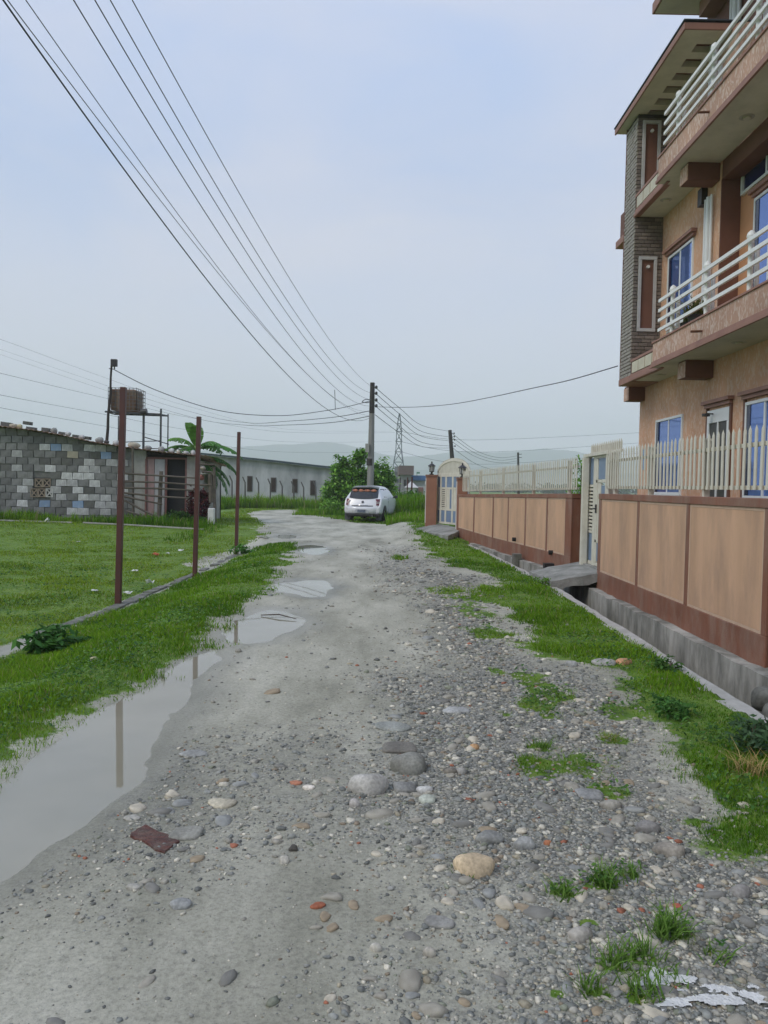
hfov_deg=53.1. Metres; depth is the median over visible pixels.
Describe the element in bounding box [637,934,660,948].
cobble
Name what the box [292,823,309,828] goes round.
cobble
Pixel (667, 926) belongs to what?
grass tuft
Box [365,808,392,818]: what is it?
cobble
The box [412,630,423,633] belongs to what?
cobble
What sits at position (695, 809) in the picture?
cobble
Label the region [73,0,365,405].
overhead wire
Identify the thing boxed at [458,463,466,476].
lantern
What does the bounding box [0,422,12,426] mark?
concrete block
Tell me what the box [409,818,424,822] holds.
cobble
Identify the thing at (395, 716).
cobble
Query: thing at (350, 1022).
cobble
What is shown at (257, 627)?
puddle
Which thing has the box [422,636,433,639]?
cobble
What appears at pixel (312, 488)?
window
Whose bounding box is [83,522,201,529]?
kerb
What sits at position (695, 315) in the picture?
potted plant
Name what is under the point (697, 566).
compound wall
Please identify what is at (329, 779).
cobble
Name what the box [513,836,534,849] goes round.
rock
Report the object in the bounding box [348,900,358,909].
cobble
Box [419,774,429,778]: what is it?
cobble
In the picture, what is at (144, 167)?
overhead wire
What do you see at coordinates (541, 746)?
grass tuft
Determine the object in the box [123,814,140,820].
rock
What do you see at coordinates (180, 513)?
shrub
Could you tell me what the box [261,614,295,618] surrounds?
stick
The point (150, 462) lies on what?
door panel
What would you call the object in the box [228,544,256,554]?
weed
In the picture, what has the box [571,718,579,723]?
cobble
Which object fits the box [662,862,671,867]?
cobble
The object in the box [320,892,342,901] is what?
cobble
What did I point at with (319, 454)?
mountains
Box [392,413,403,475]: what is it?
transmission tower
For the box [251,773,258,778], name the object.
cobble
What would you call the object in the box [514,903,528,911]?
cobble
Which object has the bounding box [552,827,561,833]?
cobble
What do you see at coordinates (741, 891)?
rock
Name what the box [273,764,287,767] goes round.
cobble
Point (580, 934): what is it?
rock
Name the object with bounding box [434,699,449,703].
cobble
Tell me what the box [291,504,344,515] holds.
tall weeds
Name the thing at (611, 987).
cobble
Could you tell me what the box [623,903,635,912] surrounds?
cobble
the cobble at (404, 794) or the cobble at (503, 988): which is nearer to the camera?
the cobble at (503, 988)
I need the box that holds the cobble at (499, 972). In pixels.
[492,968,508,977]
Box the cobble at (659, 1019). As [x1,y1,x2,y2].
[652,1015,667,1023]
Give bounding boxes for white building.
[405,482,417,492]
[417,486,424,494]
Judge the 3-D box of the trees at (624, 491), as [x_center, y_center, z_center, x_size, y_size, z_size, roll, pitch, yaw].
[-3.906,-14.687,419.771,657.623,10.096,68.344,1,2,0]
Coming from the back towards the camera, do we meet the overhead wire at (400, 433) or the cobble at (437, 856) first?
the overhead wire at (400, 433)
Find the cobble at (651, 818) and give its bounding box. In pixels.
[646,816,655,821]
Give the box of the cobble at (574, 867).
[568,865,581,870]
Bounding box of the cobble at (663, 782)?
[659,780,668,784]
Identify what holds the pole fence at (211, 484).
on the ground at (220, 913)
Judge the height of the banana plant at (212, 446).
3.762 m
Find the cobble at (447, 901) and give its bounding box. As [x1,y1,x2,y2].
[441,897,453,904]
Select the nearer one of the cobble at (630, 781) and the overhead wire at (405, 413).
the cobble at (630, 781)
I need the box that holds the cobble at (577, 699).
[573,698,585,701]
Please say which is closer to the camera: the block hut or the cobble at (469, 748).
the cobble at (469, 748)
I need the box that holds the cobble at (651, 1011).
[641,1003,670,1017]
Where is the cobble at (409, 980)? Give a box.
[399,968,420,991]
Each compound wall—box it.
[457,494,492,548]
[492,494,580,565]
[596,494,767,667]
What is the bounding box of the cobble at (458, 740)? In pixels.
[454,737,464,743]
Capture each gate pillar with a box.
[425,475,437,525]
[455,477,467,529]
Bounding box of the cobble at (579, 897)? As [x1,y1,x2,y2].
[574,888,587,902]
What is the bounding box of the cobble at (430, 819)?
[426,817,435,821]
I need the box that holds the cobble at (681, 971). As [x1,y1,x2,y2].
[670,967,686,974]
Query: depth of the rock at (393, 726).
4.73 m
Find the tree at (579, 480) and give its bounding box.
[565,454,603,493]
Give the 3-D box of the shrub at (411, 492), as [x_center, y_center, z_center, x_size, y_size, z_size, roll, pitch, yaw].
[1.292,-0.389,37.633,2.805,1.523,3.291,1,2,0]
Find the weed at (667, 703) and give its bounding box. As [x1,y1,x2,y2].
[650,696,703,721]
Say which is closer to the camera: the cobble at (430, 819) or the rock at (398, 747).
the cobble at (430, 819)
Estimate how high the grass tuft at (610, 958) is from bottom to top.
0.078 m
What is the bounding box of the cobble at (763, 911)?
[759,908,767,914]
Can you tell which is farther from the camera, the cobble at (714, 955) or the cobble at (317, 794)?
the cobble at (317, 794)
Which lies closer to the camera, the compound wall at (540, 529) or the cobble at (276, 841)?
the cobble at (276, 841)
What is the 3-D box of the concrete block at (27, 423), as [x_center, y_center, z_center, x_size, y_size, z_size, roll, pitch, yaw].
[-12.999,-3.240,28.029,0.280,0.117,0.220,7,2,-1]
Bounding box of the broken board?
[130,824,179,853]
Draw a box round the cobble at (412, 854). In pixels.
[408,852,418,856]
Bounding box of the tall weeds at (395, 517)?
[384,508,424,525]
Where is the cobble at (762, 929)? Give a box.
[758,926,767,936]
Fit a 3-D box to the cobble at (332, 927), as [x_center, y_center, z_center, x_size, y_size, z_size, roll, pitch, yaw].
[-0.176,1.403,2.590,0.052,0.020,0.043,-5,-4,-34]
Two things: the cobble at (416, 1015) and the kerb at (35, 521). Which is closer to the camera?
the cobble at (416, 1015)
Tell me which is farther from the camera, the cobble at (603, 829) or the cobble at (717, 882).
the cobble at (603, 829)
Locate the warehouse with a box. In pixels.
[201,453,355,501]
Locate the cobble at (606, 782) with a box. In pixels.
[601,780,610,785]
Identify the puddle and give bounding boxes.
[0,648,221,882]
[221,610,305,643]
[259,535,296,538]
[264,580,333,597]
[298,545,329,554]
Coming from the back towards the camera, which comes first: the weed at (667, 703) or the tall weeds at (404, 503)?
the tall weeds at (404, 503)
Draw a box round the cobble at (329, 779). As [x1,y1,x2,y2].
[323,777,335,782]
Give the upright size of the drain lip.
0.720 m
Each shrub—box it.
[161,509,216,525]
[177,485,212,521]
[317,498,345,510]
[393,489,424,500]
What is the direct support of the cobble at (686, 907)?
on the ground at (220, 913)
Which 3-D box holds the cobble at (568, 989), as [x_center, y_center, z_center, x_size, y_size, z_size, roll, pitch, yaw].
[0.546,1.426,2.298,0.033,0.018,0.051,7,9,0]
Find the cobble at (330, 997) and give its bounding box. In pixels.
[324,994,336,1001]
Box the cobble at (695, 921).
[676,914,696,924]
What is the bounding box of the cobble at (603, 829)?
[598,827,614,833]
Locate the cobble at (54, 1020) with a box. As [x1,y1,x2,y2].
[46,1017,65,1023]
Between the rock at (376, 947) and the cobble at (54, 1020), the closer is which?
the cobble at (54, 1020)
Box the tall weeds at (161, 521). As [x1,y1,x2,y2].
[124,514,215,527]
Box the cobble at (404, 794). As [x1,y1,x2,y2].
[397,792,409,795]
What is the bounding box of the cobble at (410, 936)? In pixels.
[402,931,420,940]
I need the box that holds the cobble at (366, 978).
[361,975,376,981]
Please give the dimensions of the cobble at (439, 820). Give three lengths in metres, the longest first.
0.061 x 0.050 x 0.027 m
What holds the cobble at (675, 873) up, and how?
on the ground at (220, 913)
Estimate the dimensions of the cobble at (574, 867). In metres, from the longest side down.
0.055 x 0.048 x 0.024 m
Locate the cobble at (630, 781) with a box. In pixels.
[623,779,633,786]
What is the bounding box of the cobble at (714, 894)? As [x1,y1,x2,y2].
[703,891,725,898]
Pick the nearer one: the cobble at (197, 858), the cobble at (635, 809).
the cobble at (197, 858)
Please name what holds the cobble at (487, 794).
on the ground at (220, 913)
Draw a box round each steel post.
[115,387,126,603]
[192,416,201,576]
[234,432,240,553]
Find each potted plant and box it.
[674,291,716,321]
[677,303,691,326]
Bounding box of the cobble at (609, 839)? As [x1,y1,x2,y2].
[604,836,614,842]
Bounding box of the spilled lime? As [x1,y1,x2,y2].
[634,966,767,1010]
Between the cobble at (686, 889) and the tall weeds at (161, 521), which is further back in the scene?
the tall weeds at (161, 521)
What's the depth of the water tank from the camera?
29.01 m
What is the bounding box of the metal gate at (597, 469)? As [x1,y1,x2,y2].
[583,438,622,569]
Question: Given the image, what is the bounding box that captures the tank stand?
[105,409,168,451]
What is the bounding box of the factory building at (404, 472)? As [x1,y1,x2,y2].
[397,465,413,492]
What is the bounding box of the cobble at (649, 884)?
[644,881,655,888]
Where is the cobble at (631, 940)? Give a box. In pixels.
[621,937,641,944]
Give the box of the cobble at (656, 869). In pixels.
[651,865,665,874]
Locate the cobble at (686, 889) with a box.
[681,887,692,891]
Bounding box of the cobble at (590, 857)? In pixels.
[588,854,601,860]
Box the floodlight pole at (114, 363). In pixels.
[105,359,117,439]
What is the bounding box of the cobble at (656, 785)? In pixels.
[647,783,660,787]
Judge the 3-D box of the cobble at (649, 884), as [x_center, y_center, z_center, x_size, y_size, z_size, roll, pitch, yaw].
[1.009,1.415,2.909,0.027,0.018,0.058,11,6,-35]
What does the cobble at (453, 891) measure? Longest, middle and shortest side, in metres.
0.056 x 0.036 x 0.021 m
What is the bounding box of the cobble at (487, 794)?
[472,791,495,798]
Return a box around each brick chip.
[290,780,302,784]
[310,902,325,908]
[543,840,550,845]
[672,903,682,909]
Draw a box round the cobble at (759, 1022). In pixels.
[754,1020,765,1023]
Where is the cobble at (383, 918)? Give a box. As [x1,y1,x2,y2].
[374,914,392,921]
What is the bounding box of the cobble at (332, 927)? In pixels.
[326,922,338,931]
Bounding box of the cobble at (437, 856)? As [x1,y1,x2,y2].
[430,853,444,859]
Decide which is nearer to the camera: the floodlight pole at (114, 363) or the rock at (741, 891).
the rock at (741, 891)
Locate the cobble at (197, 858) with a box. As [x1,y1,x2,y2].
[190,855,204,862]
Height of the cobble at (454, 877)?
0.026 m
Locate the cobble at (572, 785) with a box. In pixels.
[565,782,579,790]
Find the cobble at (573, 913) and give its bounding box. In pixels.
[566,910,576,917]
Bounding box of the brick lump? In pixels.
[615,658,631,664]
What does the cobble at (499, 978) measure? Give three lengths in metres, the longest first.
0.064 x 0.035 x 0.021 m
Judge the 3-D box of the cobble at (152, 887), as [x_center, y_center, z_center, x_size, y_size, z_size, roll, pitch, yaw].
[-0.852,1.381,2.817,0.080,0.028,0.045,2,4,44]
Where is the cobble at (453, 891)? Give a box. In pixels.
[449,887,458,895]
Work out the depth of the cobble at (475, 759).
4.20 m
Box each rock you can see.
[95,437,103,442]
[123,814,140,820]
[126,883,140,890]
[128,442,140,447]
[144,445,151,450]
[158,446,164,451]
[168,826,203,840]
[170,897,191,909]
[179,749,206,756]
[208,798,236,808]
[279,855,289,863]
[288,844,297,851]
[302,785,314,789]
[347,773,388,794]
[349,798,359,806]
[370,942,381,952]
[374,721,411,731]
[382,741,417,753]
[390,752,425,774]
[393,781,415,792]
[416,786,432,792]
[419,794,435,803]
[423,946,435,957]
[424,915,454,928]
[442,706,469,713]
[444,768,456,773]
[453,852,494,878]
[456,767,466,774]
[470,744,478,749]
[475,830,503,843]
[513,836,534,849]
[564,661,577,666]
[567,926,592,942]
[575,788,603,799]
[591,658,615,665]
[599,799,621,809]
[635,820,660,833]
[651,842,684,857]
[730,883,750,898]
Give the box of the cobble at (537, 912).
[522,905,553,920]
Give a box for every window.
[247,476,252,491]
[271,477,275,491]
[292,479,297,492]
[310,480,315,494]
[654,414,683,494]
[666,237,694,330]
[740,155,767,195]
[742,397,767,497]
[753,188,767,286]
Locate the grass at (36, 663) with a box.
[0,507,767,1007]
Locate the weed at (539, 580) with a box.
[534,576,550,584]
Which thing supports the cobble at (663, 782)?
on the ground at (220, 913)
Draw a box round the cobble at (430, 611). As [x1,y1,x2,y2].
[425,609,434,612]
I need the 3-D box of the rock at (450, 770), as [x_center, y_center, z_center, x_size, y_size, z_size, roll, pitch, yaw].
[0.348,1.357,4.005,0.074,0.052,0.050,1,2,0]
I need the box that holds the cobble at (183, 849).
[177,846,190,851]
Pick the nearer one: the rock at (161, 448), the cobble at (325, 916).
the cobble at (325, 916)
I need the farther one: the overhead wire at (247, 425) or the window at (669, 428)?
the overhead wire at (247, 425)
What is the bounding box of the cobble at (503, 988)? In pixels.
[496,986,507,993]
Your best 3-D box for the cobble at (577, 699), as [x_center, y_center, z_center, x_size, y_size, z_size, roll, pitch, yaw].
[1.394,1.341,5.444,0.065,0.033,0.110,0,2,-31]
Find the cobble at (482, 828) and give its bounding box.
[478,826,496,831]
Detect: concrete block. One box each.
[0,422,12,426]
[23,421,32,424]
[41,427,50,431]
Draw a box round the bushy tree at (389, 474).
[374,456,400,495]
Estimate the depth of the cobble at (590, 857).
3.11 m
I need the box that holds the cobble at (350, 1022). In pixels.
[340,1021,356,1023]
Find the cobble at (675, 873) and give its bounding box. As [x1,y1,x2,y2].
[671,869,682,881]
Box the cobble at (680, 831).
[671,829,686,834]
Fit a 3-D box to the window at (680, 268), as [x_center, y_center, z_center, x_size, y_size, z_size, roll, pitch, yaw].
[5.180,-3.945,13.427,0.060,1.330,1.140,1,2,0]
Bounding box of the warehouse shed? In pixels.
[411,475,425,485]
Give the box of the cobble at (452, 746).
[447,743,457,750]
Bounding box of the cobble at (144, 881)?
[139,877,153,883]
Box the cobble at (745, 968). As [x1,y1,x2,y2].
[741,965,753,971]
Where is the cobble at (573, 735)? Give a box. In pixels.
[568,732,580,738]
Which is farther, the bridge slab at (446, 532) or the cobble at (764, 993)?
the bridge slab at (446, 532)
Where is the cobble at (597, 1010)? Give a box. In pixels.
[590,1006,602,1015]
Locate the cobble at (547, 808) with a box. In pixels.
[533,801,556,812]
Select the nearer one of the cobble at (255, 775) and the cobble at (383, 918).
the cobble at (383, 918)
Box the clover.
[0,555,767,953]
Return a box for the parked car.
[344,486,397,520]
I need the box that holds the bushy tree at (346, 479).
[318,447,387,504]
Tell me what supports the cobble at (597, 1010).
on the ground at (220, 913)
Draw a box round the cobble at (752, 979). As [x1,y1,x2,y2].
[748,976,762,987]
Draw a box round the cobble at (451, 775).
[446,773,454,777]
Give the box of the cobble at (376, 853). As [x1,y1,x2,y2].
[371,851,381,856]
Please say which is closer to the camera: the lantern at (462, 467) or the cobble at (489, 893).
the cobble at (489, 893)
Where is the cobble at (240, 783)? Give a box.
[232,781,248,785]
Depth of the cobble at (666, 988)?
2.29 m
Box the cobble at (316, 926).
[309,924,322,929]
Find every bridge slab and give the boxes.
[412,523,458,539]
[529,562,597,589]
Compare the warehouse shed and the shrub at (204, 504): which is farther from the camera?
the warehouse shed
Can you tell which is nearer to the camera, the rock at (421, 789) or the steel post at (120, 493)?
the rock at (421, 789)
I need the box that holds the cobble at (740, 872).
[730,869,745,875]
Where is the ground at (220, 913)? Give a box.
[0,491,767,1023]
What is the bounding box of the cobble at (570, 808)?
[563,806,572,810]
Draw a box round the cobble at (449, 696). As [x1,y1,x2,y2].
[442,694,455,698]
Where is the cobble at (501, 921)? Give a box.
[493,914,509,929]
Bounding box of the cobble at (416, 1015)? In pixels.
[411,1011,420,1019]
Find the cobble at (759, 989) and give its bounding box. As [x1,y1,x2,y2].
[754,988,767,991]
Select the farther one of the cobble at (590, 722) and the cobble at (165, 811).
the cobble at (590, 722)
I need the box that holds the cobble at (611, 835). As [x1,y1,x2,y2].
[603,832,615,838]
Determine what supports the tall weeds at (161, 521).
on the ground at (220, 913)
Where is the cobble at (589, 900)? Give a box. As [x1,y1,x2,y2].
[584,897,595,904]
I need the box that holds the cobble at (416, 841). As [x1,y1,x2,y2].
[412,838,420,846]
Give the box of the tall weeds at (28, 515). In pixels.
[0,505,193,522]
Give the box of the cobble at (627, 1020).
[624,1017,632,1023]
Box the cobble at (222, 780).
[216,778,228,783]
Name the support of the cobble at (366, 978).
on the ground at (220, 913)
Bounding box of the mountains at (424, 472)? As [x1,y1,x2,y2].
[380,466,637,491]
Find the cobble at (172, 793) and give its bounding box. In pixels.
[165,789,180,797]
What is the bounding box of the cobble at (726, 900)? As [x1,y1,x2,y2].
[719,896,731,904]
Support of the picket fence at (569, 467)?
on the compound wall at (540, 529)
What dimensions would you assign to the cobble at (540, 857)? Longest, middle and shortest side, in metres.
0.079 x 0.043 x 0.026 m
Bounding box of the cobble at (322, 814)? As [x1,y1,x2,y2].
[313,812,332,817]
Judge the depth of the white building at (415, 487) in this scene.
89.97 m
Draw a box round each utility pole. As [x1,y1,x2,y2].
[365,382,377,485]
[448,430,455,489]
[517,452,521,493]
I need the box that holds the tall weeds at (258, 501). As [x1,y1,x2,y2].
[225,488,334,508]
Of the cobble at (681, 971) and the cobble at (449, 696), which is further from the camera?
the cobble at (449, 696)
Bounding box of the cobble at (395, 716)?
[388,714,401,718]
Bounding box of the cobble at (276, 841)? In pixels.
[271,839,282,844]
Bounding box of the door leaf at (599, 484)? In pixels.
[597,483,601,538]
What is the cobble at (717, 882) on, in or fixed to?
on the ground at (220, 913)
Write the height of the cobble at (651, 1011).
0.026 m
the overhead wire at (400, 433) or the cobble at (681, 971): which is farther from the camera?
the overhead wire at (400, 433)
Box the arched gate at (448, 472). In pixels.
[436,458,470,524]
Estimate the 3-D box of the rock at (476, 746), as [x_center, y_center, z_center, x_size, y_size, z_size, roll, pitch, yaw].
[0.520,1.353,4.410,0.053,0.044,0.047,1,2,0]
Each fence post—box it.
[229,475,232,499]
[242,477,245,499]
[313,481,316,499]
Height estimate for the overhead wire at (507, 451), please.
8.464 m
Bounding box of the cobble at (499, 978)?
[491,973,506,984]
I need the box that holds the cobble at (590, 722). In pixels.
[584,720,599,725]
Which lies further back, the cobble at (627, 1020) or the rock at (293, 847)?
the rock at (293, 847)
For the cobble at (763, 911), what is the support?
on the ground at (220, 913)
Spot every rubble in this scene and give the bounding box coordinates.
[751,686,767,711]
[762,703,767,717]
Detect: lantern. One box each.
[428,462,434,474]
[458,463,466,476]
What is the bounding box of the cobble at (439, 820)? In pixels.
[432,818,444,823]
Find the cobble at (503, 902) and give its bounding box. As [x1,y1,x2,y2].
[495,895,514,910]
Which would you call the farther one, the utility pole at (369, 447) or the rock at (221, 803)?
the utility pole at (369, 447)
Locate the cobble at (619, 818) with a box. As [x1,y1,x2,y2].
[610,814,624,824]
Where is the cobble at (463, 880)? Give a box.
[458,876,472,884]
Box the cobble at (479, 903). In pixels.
[472,898,484,909]
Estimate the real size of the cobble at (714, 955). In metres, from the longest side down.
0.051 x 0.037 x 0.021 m
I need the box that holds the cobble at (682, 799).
[676,795,692,805]
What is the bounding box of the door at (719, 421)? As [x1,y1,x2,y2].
[706,406,728,496]
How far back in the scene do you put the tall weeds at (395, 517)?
30.91 m
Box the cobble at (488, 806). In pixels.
[481,801,496,811]
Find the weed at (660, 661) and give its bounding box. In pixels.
[650,654,685,671]
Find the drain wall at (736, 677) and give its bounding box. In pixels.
[470,543,767,713]
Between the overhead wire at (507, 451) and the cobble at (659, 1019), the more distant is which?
the overhead wire at (507, 451)
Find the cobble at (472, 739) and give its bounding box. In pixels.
[467,736,478,742]
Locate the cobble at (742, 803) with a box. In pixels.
[736,802,750,807]
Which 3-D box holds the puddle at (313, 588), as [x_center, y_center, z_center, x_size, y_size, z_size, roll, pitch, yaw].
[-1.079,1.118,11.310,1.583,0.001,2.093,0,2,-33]
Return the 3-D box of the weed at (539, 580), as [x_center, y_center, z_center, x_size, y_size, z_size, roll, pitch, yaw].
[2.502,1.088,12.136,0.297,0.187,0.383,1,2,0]
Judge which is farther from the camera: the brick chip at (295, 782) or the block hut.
the block hut
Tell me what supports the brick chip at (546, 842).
on the ground at (220, 913)
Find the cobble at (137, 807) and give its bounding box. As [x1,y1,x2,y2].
[129,803,146,812]
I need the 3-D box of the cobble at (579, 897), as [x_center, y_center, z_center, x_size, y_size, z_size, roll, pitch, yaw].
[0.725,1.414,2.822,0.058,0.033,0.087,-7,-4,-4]
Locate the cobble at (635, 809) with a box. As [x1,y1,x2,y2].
[623,806,644,812]
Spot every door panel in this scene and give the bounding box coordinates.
[147,459,154,515]
[154,459,164,515]
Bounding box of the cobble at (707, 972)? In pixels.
[700,969,713,974]
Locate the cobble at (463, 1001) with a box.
[458,997,470,1006]
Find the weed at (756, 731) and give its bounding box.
[722,712,767,755]
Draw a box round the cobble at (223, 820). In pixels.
[215,814,231,826]
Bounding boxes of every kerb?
[1,520,69,522]
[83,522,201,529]
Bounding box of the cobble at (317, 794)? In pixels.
[311,791,322,797]
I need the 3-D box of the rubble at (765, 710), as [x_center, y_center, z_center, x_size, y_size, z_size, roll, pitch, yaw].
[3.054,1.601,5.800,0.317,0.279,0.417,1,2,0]
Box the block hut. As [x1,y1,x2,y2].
[0,425,226,518]
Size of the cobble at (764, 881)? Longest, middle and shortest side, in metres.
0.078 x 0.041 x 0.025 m
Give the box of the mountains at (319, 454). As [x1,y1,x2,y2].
[175,443,637,473]
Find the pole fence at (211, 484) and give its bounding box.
[124,447,216,521]
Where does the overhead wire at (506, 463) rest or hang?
attached to the transmission tower at (401, 451)
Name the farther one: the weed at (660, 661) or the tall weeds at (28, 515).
the tall weeds at (28, 515)
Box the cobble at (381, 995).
[373,992,386,999]
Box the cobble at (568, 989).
[561,981,572,993]
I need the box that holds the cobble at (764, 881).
[754,876,767,885]
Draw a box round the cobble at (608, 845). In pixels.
[600,842,614,847]
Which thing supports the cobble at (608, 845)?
on the ground at (220, 913)
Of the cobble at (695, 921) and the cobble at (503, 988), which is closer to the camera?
the cobble at (503, 988)
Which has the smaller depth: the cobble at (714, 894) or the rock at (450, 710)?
the cobble at (714, 894)
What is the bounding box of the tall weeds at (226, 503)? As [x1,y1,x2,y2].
[221,495,235,509]
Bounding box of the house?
[614,0,767,497]
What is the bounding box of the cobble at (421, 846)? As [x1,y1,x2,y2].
[415,844,426,849]
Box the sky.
[0,0,706,457]
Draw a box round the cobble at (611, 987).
[605,985,615,992]
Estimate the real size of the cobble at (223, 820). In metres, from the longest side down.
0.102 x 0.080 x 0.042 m
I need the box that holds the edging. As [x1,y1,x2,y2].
[36,555,237,633]
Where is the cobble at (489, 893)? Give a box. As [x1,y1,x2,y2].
[482,888,495,898]
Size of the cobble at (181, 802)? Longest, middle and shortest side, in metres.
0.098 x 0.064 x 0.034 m
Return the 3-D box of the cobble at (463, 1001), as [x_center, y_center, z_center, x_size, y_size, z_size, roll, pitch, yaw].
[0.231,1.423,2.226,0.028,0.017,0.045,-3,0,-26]
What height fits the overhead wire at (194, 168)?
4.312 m
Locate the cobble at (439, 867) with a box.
[434,864,446,871]
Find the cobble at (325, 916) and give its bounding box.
[320,911,330,921]
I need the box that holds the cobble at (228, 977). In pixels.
[218,969,236,986]
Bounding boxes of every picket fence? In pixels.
[463,468,496,493]
[496,458,579,493]
[605,424,767,496]
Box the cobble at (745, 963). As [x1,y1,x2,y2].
[738,959,751,967]
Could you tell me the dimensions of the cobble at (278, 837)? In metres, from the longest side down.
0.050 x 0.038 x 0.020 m
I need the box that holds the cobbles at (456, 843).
[24,547,767,1023]
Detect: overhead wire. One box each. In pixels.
[0,354,368,425]
[1,373,298,432]
[2,0,370,420]
[2,395,283,441]
[3,340,308,430]
[3,350,368,423]
[3,408,347,452]
[7,0,366,415]
[26,0,359,410]
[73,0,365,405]
[94,0,369,399]
[110,0,369,392]
[132,0,371,386]
[376,415,429,447]
[377,389,445,430]
[377,395,447,436]
[377,407,444,445]
[378,402,447,440]
[403,452,635,463]
[404,442,632,451]
[406,432,625,439]
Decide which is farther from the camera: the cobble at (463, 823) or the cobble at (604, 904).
the cobble at (463, 823)
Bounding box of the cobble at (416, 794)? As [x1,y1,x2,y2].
[412,792,422,796]
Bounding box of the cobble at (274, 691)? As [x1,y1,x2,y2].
[264,688,279,693]
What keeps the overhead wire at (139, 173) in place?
attached to the utility pole at (369, 447)
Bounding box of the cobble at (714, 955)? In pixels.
[711,952,722,961]
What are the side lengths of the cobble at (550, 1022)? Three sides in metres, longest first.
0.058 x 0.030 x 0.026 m
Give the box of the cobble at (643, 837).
[634,832,657,842]
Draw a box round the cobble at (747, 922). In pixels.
[739,915,755,928]
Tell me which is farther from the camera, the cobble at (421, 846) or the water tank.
the water tank
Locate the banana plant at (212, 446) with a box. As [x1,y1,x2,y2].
[164,422,242,494]
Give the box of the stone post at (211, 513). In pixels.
[208,508,214,524]
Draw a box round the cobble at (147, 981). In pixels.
[138,975,155,988]
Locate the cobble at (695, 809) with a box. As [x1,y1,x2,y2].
[691,805,700,813]
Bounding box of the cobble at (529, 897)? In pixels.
[522,891,536,902]
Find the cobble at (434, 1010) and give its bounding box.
[418,1002,448,1017]
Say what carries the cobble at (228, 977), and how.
on the ground at (220, 913)
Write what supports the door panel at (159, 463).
in the block hut
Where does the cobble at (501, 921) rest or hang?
on the ground at (220, 913)
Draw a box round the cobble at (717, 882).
[713,880,725,886]
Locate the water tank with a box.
[108,387,144,411]
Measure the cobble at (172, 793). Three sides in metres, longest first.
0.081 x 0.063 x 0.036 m
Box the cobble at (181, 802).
[172,799,192,806]
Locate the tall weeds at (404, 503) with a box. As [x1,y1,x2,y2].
[392,490,436,515]
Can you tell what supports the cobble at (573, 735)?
on the ground at (220, 913)
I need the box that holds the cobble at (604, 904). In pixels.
[599,901,607,908]
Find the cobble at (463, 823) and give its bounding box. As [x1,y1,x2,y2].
[451,819,473,827]
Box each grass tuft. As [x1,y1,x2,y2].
[522,735,556,750]
[540,873,593,902]
[563,959,622,1001]
[581,853,637,892]
[588,931,645,976]
[601,729,628,743]
[604,859,645,883]
[606,909,675,968]
[606,957,691,1004]
[625,892,705,945]
[645,951,689,988]
[695,936,744,966]
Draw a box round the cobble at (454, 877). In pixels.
[450,873,461,881]
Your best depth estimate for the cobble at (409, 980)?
2.29 m
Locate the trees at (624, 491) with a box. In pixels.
[366,480,636,494]
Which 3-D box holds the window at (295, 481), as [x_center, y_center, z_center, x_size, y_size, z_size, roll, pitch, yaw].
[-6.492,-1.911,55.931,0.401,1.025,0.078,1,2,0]
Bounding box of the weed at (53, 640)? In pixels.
[11,623,93,653]
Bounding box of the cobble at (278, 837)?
[272,835,282,838]
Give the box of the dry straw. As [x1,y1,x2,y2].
[713,742,767,779]
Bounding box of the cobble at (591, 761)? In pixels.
[585,757,597,762]
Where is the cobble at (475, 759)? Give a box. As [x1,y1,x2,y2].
[471,757,479,761]
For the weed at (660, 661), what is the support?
on the ground at (220, 913)
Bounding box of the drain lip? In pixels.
[469,545,767,722]
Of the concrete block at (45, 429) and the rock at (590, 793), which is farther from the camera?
the concrete block at (45, 429)
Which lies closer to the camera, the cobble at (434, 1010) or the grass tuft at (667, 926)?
the cobble at (434, 1010)
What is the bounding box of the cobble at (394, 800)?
[389,798,400,803]
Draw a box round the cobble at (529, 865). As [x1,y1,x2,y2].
[524,863,539,868]
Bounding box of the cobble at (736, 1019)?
[726,1014,747,1023]
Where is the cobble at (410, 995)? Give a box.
[405,992,419,998]
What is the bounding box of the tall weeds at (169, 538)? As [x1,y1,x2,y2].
[163,520,227,541]
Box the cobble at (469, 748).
[466,746,475,750]
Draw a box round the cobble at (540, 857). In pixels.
[533,854,544,860]
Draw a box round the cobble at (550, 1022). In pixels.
[542,1021,555,1023]
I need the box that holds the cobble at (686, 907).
[683,905,692,910]
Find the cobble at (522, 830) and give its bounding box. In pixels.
[516,828,526,833]
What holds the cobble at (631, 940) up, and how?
on the ground at (220, 913)
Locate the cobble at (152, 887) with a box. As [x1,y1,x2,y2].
[144,882,160,892]
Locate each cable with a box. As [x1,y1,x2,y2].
[115,370,368,415]
[391,366,617,407]
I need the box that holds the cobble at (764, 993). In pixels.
[759,991,767,1001]
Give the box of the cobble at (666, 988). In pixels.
[657,984,678,996]
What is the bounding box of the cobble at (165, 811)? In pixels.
[148,807,171,815]
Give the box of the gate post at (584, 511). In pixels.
[579,458,589,564]
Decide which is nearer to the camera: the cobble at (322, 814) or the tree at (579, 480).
the cobble at (322, 814)
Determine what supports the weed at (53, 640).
on the ground at (220, 913)
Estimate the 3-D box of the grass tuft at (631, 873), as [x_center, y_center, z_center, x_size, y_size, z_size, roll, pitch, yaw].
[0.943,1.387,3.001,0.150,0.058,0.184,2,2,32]

